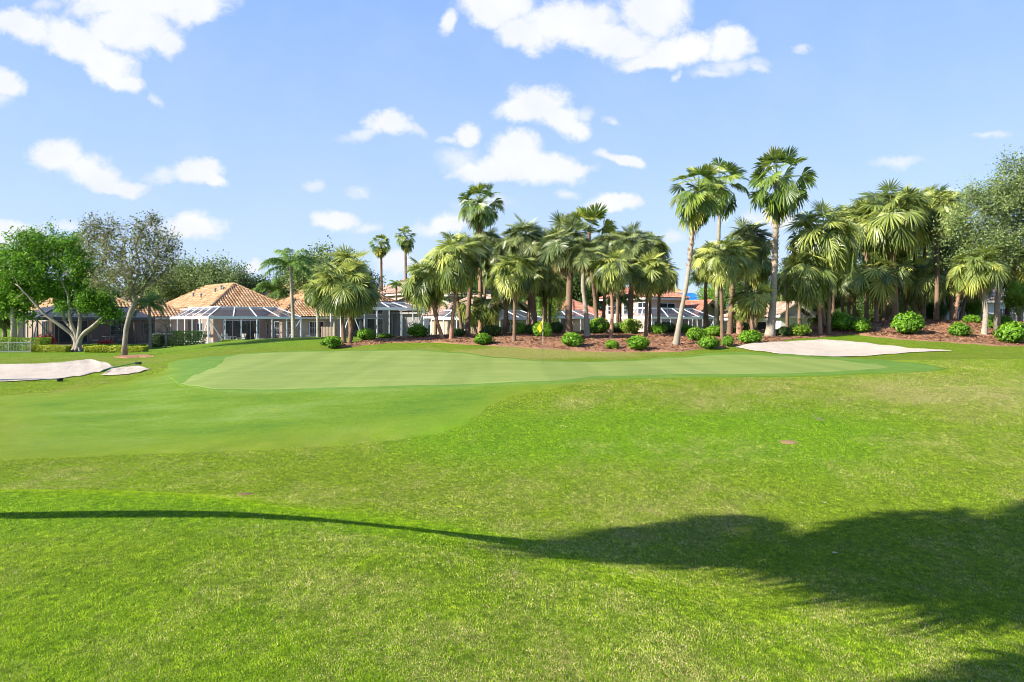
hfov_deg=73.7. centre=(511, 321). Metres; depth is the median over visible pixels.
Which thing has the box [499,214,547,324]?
fan palm
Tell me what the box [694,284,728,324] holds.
broadleaf tree
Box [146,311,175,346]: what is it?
bare tree
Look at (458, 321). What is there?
sliding door
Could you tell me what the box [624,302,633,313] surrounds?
window
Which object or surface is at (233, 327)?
sliding door
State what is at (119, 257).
oak tree
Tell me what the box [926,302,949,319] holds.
round bush
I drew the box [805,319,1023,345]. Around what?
mulch bank
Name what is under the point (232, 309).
house
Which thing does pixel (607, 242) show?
fan palm
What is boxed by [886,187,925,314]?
fan palm
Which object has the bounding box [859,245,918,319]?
fan palm
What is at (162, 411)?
fairway
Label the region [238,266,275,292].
broadleaf tree
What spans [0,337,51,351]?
hedge
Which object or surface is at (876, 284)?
fan palm
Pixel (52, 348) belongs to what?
hedge
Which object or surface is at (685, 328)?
round bush
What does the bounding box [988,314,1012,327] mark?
round bush
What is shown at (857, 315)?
broadleaf tree
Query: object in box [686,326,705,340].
round bush
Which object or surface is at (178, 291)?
broadleaf tree
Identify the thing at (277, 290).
broadleaf tree
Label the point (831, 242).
fan palm
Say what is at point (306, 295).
fan palm
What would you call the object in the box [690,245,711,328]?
fan palm
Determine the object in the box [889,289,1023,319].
house
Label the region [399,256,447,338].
fan palm
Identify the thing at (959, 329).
round bush
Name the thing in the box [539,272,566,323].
fan palm
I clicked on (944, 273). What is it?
fan palm
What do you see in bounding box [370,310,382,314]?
window
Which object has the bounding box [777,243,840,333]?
fan palm
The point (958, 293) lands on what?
fan palm
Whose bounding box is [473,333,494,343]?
round bush
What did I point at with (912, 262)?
broadleaf tree
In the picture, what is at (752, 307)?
fan palm
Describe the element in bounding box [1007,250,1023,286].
fan palm
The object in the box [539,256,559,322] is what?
fan palm
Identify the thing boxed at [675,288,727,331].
house
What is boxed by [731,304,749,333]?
fan palm
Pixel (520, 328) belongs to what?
round bush
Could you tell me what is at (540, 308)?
broadleaf tree
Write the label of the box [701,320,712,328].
window
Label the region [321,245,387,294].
broadleaf tree
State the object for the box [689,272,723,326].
feather palm
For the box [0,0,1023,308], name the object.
sky
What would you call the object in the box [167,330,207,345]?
hedge
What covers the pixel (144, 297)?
house
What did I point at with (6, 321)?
broadleaf tree
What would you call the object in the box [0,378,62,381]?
bunker rake
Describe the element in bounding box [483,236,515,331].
fan palm
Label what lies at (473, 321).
fan palm
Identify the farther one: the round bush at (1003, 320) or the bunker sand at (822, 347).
the round bush at (1003, 320)
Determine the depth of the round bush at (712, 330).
45.45 m
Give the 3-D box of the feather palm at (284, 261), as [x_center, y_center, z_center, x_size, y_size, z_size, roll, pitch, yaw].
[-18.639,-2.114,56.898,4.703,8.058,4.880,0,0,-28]
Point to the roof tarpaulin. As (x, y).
(692, 296)
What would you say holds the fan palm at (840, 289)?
on the mulch bank
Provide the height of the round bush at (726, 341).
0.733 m
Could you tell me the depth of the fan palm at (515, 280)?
42.20 m
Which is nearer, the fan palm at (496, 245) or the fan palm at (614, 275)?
the fan palm at (614, 275)
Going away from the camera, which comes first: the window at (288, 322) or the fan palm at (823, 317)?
the fan palm at (823, 317)
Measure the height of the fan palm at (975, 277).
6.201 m
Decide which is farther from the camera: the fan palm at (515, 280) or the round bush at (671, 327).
the round bush at (671, 327)
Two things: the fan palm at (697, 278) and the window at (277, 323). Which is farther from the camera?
the window at (277, 323)
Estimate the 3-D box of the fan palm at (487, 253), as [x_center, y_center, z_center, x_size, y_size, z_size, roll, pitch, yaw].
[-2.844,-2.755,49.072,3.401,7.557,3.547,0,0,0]
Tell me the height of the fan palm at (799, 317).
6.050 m
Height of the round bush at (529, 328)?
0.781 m
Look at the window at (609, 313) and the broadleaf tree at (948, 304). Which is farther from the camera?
the window at (609, 313)
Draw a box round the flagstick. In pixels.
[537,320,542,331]
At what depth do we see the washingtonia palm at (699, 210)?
41.48 m
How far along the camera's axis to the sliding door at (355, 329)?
75.34 m
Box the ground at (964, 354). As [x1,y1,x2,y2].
[0,322,1023,681]
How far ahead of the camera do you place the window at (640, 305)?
75.01 m
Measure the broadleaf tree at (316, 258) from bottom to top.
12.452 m
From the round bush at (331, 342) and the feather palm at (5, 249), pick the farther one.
the feather palm at (5, 249)
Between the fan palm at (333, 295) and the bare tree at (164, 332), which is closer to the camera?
the fan palm at (333, 295)
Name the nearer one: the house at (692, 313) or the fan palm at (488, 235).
the fan palm at (488, 235)
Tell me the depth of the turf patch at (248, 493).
11.65 m
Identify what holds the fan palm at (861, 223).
on the mulch bank
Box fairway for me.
[0,369,609,459]
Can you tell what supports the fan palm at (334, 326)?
on the ground at (964, 354)
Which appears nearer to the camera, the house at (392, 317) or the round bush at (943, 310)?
the round bush at (943, 310)
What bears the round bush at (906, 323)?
on the mulch bank
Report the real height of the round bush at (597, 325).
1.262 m
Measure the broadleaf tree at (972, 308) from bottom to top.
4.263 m
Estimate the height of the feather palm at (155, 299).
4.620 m
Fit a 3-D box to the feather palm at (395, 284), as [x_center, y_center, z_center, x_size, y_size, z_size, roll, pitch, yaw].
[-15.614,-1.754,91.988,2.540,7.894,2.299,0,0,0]
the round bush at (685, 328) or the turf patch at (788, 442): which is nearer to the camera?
the turf patch at (788, 442)
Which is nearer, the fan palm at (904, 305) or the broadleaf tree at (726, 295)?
the fan palm at (904, 305)
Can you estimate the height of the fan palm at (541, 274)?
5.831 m
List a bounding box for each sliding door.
[223,320,258,339]
[336,318,359,336]
[366,318,382,334]
[457,321,472,332]
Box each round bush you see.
[320,336,343,347]
[356,328,376,339]
[376,333,393,337]
[407,323,429,336]
[454,328,465,335]
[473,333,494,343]
[479,325,502,335]
[511,322,525,333]
[525,324,535,333]
[532,321,552,335]
[550,322,563,332]
[561,332,584,345]
[589,317,609,332]
[605,339,619,348]
[608,322,623,332]
[619,318,642,333]
[626,335,649,349]
[650,323,667,333]
[661,322,675,332]
[675,324,694,332]
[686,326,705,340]
[696,335,720,348]
[705,325,724,335]
[721,335,733,345]
[733,322,749,332]
[737,329,762,342]
[777,326,790,335]
[788,323,811,335]
[831,312,853,329]
[851,317,872,331]
[890,311,924,333]
[947,321,973,335]
[962,314,981,322]
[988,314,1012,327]
[992,321,1023,342]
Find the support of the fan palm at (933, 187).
on the mulch bank
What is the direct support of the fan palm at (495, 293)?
on the mulch bed
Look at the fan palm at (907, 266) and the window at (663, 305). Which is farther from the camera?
the window at (663, 305)
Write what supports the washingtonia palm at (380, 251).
on the ground at (964, 354)
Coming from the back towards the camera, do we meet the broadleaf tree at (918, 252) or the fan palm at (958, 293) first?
the broadleaf tree at (918, 252)
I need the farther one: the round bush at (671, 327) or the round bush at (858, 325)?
the round bush at (671, 327)
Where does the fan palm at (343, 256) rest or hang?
on the ground at (964, 354)
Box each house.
[18,292,194,345]
[121,295,170,302]
[165,282,338,343]
[262,286,441,336]
[378,279,404,299]
[423,294,541,334]
[443,289,490,303]
[525,299,605,331]
[599,287,725,331]
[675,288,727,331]
[719,301,816,329]
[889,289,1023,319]
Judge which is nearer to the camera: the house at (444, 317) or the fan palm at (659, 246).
the fan palm at (659, 246)
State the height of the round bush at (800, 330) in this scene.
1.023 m
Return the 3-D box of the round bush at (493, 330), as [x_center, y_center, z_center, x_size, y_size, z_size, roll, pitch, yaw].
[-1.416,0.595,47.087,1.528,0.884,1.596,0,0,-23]
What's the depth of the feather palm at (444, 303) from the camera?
54.79 m
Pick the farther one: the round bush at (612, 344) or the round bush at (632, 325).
the round bush at (632, 325)
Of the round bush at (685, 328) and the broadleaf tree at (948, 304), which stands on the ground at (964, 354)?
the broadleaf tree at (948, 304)
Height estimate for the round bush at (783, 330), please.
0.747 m
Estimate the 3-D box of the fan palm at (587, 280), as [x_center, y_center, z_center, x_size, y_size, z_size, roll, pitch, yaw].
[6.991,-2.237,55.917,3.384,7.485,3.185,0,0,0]
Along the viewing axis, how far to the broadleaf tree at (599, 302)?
90.33 m
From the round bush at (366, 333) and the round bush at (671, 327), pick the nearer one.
the round bush at (366, 333)
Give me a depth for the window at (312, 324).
71.45 m
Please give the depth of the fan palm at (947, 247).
55.47 m
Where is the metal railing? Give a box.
[0,341,30,352]
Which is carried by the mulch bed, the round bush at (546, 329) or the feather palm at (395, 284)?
the round bush at (546, 329)
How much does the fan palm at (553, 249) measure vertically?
8.653 m
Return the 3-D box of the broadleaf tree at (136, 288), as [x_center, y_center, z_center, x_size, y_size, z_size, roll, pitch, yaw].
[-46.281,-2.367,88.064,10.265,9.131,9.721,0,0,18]
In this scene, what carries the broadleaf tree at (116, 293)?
on the ground at (964, 354)
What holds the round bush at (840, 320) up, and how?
on the mulch bed
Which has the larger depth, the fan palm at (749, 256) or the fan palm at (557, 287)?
the fan palm at (557, 287)
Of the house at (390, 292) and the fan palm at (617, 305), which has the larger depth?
the house at (390, 292)
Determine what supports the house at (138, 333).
on the ground at (964, 354)
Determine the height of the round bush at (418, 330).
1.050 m
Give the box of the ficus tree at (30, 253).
[0,216,127,351]
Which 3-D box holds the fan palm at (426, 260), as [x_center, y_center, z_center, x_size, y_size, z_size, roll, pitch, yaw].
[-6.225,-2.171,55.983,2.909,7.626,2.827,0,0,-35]
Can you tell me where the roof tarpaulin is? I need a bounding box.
[680,292,698,299]
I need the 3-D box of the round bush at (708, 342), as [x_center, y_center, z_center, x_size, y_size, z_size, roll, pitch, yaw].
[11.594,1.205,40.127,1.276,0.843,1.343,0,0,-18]
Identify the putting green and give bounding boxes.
[181,350,886,388]
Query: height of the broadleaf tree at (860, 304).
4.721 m
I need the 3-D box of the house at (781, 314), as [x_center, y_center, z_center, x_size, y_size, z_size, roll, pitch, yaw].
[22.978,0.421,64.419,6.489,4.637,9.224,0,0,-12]
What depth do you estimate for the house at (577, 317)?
77.65 m
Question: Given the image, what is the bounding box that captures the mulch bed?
[328,324,849,352]
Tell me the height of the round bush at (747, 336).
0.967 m
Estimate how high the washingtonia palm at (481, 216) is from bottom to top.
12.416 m
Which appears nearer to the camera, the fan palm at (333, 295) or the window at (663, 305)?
the fan palm at (333, 295)
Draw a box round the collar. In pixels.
[168,349,949,392]
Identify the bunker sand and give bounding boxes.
[0,359,112,380]
[101,366,147,374]
[738,339,950,355]
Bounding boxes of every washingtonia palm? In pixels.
[367,234,390,290]
[394,226,416,281]
[458,182,504,333]
[564,202,618,319]
[668,162,730,344]
[695,157,751,325]
[747,145,818,335]
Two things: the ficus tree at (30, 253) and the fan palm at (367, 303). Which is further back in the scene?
the ficus tree at (30, 253)
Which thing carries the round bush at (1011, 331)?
on the mulch bank
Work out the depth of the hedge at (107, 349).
48.15 m
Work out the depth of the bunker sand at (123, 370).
33.14 m
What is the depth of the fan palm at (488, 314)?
51.40 m
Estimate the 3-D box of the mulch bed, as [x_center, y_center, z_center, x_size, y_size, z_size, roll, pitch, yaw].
[9.186,1.015,49.475,40.862,2.026,21.050,0,0,0]
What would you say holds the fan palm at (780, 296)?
on the ground at (964, 354)
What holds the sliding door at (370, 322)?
in the house at (392, 317)
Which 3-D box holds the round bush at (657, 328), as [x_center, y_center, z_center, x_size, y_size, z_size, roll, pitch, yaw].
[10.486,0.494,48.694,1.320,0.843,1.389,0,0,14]
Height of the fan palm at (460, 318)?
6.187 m
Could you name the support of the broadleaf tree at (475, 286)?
on the ground at (964, 354)
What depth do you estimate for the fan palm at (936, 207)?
52.37 m
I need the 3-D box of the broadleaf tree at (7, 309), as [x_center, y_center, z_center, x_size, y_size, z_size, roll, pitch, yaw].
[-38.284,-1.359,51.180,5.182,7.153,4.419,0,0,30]
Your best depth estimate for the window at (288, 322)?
69.52 m
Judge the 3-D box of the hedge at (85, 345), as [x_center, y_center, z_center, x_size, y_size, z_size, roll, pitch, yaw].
[-30.275,1.926,51.965,4.596,0.604,0.863,0,0,0]
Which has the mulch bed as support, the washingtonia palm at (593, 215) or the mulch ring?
the washingtonia palm at (593, 215)
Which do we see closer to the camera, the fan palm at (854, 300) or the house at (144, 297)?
the fan palm at (854, 300)
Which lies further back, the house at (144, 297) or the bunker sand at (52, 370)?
the house at (144, 297)
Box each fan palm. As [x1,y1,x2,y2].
[301,279,320,336]
[307,258,371,343]
[317,243,371,339]
[323,310,336,336]
[331,272,382,342]
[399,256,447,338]
[420,254,435,333]
[424,228,486,338]
[443,284,466,332]
[454,295,482,333]
[457,231,494,334]
[471,227,502,326]
[472,291,503,325]
[477,261,493,305]
[482,265,495,324]
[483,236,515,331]
[484,257,527,333]
[490,253,539,340]
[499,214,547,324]
[519,260,548,324]
[535,210,596,334]
[538,226,560,322]
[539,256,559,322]
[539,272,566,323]
[562,239,610,335]
[577,271,597,302]
[589,248,634,337]
[592,233,620,330]
[602,231,629,322]
[607,221,656,319]
[627,251,671,336]
[634,230,672,331]
[645,256,681,322]
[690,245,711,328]
[692,233,748,337]
[718,240,760,333]
[722,215,772,322]
[728,283,776,333]
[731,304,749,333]
[743,252,778,329]
[770,270,794,326]
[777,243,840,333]
[779,257,801,324]
[782,197,866,334]
[787,249,837,324]
[830,263,863,314]
[837,197,890,319]
[837,204,860,318]
[841,233,862,312]
[846,253,903,320]
[855,178,930,319]
[855,192,901,208]
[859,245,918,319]
[872,256,920,319]
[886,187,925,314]
[900,206,935,313]
[900,257,948,318]
[909,183,973,319]
[910,183,944,318]
[911,246,959,319]
[926,228,972,319]
[946,243,1011,334]
[946,274,965,320]
[958,277,1006,319]
[991,241,1023,318]
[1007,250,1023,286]
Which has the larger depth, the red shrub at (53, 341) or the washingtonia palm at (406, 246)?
the washingtonia palm at (406, 246)
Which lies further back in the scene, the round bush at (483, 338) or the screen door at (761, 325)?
the screen door at (761, 325)
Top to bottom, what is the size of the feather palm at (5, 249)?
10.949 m
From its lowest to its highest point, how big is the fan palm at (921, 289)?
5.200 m
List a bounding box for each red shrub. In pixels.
[35,333,55,344]
[97,339,114,345]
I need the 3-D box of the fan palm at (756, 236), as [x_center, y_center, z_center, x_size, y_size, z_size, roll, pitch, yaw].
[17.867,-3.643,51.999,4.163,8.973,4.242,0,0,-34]
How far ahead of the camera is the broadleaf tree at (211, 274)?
82.39 m
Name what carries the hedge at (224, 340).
on the ground at (964, 354)
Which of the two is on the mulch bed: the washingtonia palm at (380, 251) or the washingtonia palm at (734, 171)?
the washingtonia palm at (734, 171)
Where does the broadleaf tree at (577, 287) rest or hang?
on the ground at (964, 354)
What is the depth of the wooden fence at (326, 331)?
60.00 m
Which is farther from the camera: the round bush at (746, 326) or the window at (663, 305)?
the window at (663, 305)
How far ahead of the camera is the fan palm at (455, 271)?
44.15 m
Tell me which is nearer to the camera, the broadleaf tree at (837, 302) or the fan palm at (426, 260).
the fan palm at (426, 260)
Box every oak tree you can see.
[70,209,186,354]
[922,144,1023,332]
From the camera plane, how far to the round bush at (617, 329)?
49.20 m
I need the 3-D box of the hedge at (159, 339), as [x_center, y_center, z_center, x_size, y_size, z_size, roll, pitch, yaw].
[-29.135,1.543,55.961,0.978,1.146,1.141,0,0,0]
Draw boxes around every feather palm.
[0,242,11,340]
[132,292,167,347]
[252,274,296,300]
[258,248,314,337]
[388,280,402,299]
[434,292,451,334]
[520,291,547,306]
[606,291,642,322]
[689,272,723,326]
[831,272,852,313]
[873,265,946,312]
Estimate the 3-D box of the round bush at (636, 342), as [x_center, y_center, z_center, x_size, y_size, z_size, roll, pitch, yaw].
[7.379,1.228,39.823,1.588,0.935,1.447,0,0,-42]
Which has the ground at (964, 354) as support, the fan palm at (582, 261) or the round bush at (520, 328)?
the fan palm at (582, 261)
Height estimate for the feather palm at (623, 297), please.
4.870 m
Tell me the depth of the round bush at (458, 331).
46.85 m
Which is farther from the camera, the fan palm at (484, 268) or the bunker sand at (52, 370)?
the fan palm at (484, 268)
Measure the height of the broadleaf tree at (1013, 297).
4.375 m
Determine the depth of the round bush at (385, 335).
46.10 m
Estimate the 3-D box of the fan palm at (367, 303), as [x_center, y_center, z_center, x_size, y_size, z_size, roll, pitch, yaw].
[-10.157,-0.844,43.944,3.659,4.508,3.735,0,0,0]
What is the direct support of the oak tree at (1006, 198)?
on the ground at (964, 354)
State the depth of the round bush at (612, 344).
39.91 m
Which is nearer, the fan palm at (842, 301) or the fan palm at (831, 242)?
the fan palm at (831, 242)
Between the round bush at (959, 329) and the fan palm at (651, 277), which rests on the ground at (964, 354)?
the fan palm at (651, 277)
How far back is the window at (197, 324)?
69.85 m
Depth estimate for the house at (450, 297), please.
87.22 m
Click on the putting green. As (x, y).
(300, 370)
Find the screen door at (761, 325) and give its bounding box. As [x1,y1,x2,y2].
[757,321,766,329]
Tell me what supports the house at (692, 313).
on the ground at (964, 354)
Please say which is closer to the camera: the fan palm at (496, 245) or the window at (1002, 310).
the fan palm at (496, 245)
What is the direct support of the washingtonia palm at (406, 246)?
on the ground at (964, 354)
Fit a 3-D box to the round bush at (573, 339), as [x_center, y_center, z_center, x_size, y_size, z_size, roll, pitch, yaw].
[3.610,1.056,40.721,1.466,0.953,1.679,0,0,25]
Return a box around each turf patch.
[237,492,254,494]
[779,440,796,443]
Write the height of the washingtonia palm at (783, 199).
12.796 m
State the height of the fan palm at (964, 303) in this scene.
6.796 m
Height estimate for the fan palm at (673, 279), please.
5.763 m
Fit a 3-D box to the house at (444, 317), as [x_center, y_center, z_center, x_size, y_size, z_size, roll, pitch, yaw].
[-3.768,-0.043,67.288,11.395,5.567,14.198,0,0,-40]
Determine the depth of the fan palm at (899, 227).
51.73 m
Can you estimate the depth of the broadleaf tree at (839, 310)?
59.92 m
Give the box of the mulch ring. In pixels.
[114,354,152,357]
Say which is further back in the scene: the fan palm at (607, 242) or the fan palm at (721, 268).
the fan palm at (607, 242)
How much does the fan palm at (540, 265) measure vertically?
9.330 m
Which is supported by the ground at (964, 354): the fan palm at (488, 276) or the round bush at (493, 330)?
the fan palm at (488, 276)
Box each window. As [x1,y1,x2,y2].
[196,323,202,338]
[275,321,279,337]
[287,321,295,337]
[309,321,323,336]
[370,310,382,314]
[608,302,615,314]
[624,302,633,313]
[638,302,644,313]
[660,303,674,313]
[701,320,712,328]
[1000,308,1004,313]
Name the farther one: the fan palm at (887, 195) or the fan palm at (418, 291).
the fan palm at (887, 195)
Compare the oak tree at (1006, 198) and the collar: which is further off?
the oak tree at (1006, 198)
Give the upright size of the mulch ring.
0.181 m
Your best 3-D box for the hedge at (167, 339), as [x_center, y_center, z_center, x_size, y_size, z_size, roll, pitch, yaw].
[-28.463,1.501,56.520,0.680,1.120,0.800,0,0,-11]
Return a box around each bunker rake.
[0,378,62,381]
[104,362,141,369]
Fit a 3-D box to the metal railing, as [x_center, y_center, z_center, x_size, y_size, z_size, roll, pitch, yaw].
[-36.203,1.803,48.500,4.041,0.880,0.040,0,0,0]
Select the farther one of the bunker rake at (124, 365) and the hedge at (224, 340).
the hedge at (224, 340)
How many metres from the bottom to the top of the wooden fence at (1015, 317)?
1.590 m
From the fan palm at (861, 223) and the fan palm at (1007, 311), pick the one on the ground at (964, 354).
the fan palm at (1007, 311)
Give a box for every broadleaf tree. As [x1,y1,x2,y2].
[0,257,42,349]
[0,309,19,341]
[103,280,122,297]
[113,275,171,301]
[138,248,220,301]
[172,249,261,293]
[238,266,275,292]
[274,235,379,294]
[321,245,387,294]
[458,275,489,299]
[530,283,565,322]
[561,269,602,309]
[586,288,609,310]
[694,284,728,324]
[714,277,777,310]
[764,260,844,324]
[809,304,826,324]
[831,264,863,316]
[832,305,856,316]
[856,295,900,320]
[857,250,948,313]
[861,234,940,314]
[900,259,962,318]
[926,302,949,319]
[961,297,982,315]
[1001,279,1023,321]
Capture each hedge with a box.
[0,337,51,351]
[29,344,71,351]
[83,343,145,349]
[83,345,148,352]
[148,334,163,346]
[162,333,172,346]
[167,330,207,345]
[221,339,242,341]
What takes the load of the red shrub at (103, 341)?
on the ground at (964, 354)
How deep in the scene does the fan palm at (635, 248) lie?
49.30 m
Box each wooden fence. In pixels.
[321,327,332,336]
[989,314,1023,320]
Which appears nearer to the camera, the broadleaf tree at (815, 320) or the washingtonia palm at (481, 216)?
the washingtonia palm at (481, 216)
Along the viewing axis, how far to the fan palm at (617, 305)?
55.91 m
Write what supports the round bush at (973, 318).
on the mulch bank
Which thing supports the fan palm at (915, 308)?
on the mulch bank
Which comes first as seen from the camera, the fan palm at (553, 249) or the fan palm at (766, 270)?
the fan palm at (553, 249)

